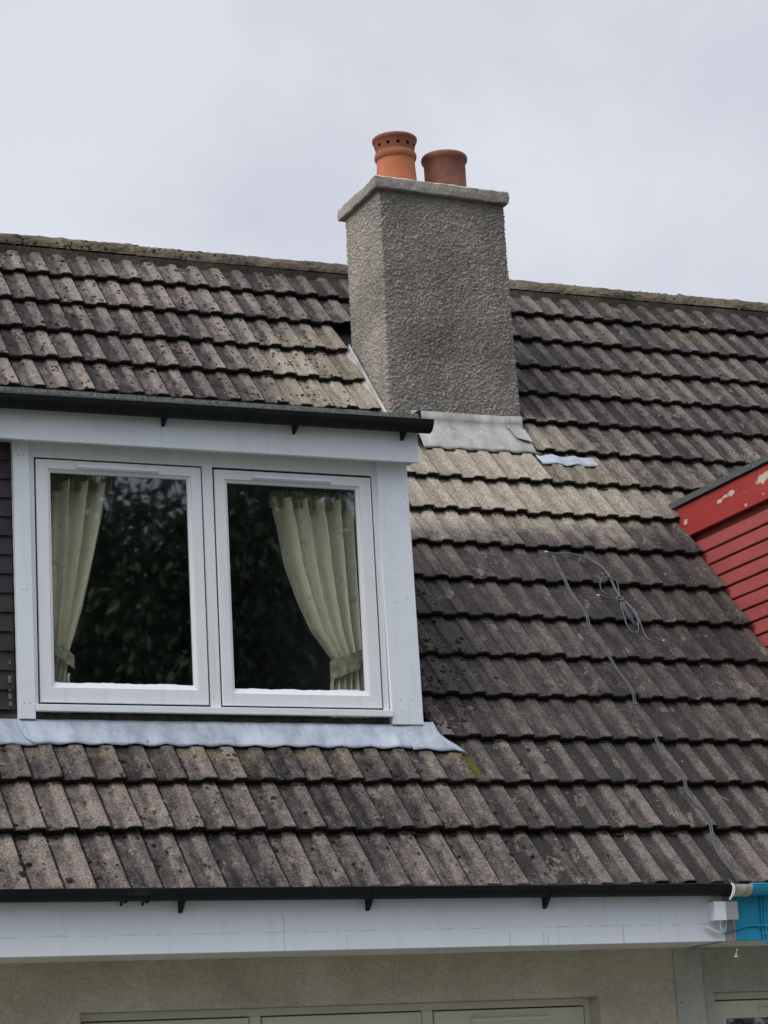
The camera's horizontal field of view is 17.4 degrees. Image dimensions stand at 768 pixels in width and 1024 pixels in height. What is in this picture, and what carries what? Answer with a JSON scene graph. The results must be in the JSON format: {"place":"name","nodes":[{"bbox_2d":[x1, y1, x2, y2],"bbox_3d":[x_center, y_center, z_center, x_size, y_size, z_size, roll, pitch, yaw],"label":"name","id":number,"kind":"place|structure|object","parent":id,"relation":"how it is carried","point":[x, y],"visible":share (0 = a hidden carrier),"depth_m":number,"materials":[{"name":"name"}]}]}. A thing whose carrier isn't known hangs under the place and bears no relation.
{"place":"outdoors","nodes":[
{"label":"outdoors","id":0,"kind":"place"},
{"bbox_2d":[0,0,767,302],"label":"sky","id":1,"kind":"structure","parent":0,"point":[627,140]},
{"label":"lawn","id":2,"kind":"structure","parent":0,"visible":0},
{"bbox_2d":[0,131,767,1023],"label":"house","id":3,"kind":"structure","parent":2,"relation":"on","point":[212,811],"depth_m":12.45,"materials":[{"name":"tile"}]},
{"bbox_2d":[50,473,111,712],"bbox_3d":[-1.486,0.395,12.283,0.352,1.209,0.151,3,-15,-23],"label":"curtain","id":4,"kind":"object","parent":3,"relation":"hanging from","point":[77,502],"visible":0.73,"depth_m":12.33,"materials":[{"name":"beige fabric"}]},
{"bbox_2d":[35,459,208,704],"bbox_3d":[-1.276,0.343,12.221,0.843,1.197,0.064,3,-15,-23],"label":"casement window","id":5,"kind":"structure","parent":3,"relation":"in","point":[50,691],"depth_m":12.18,"materials":[{"name":"white paint"}]},
{"bbox_2d":[82,1018,248,1023],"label":"casement window","id":6,"kind":"structure","parent":3,"relation":"in","point":[228,1020],"depth_m":11.55,"materials":[{"name":"beige paint"}]},
{"bbox_2d":[213,469,381,708],"bbox_3d":[-0.433,0.388,12.575,0.844,1.195,0.064,3,-15,-23],"label":"casement window","id":7,"kind":"structure","parent":3,"relation":"in","point":[371,698],"depth_m":12.57,"materials":[{"name":"white paint"}]},
{"bbox_2d":[269,489,367,717],"bbox_3d":[-0.333,0.467,12.761,0.502,1.180,0.166,3,-15,-23],"label":"curtain","id":8,"kind":"object","parent":3,"relation":"hanging from","point":[316,531],"visible":0.87,"depth_m":12.80,"materials":[{"name":"beige fabric"}]},
{"bbox_2d":[80,998,590,1023],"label":"window frame","id":9,"kind":"structure","parent":3,"relation":"in","point":[253,1015],"depth_m":11.85,"materials":[{"name":"beige paint"}]},
{"bbox_2d":[260,1012,421,1023],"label":"casement window","id":10,"kind":"structure","parent":3,"relation":"in","point":[408,1017],"depth_m":11.85,"materials":[{"name":"beige paint"}]},
{"bbox_2d":[432,1007,583,1023],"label":"casement window","id":11,"kind":"structure","parent":3,"relation":"in","point":[557,1015],"depth_m":12.17,"materials":[{"name":"beige paint"}]},
{"bbox_2d":[545,551,740,882],"bbox_3d":[1.495,1.024,13.371,0.463,2.100,1.848,3,-15,-23],"label":"aerial cable","id":12,"kind":"object","parent":3,"relation":"attached to","point":[619,597],"visible":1,"depth_m":13.73,"materials":[{"name":"grey plastic"}]},
{"bbox_2d":[705,883,738,956],"bbox_3d":[1.645,1.972,12.125,0.168,0.350,0.116,3,-15,-23],"label":"junction box","id":13,"kind":"object","parent":3,"relation":"attached to","point":[720,911],"visible":1,"depth_m":12.14,"materials":[{"name":"white paint"}]},
{"bbox_2d":[488,279,767,1023],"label":"house","id":14,"kind":"structure","parent":2,"relation":"on","point":[718,514],"depth_m":14.87,"materials":[{"name":"tile"}]},
{"bbox_2d":[714,991,767,1000],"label":"window frame","id":15,"kind":"structure","parent":14,"relation":"in","point":[762,994],"depth_m":12.68,"materials":[{"name":"beige paint"}]},
{"bbox_2d":[715,1000,767,1023],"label":"casement window","id":16,"kind":"structure","parent":14,"relation":"in","point":[724,1010],"depth_m":12.65,"materials":[{"name":"beige paint"}]},
{"bbox_2d":[724,895,767,945],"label":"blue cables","id":17,"kind":"object","parent":14,"relation":"attached to","point":[764,933],"visible":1,"depth_m":12.25,"materials":[{"name":"teal paint"}]}
]}

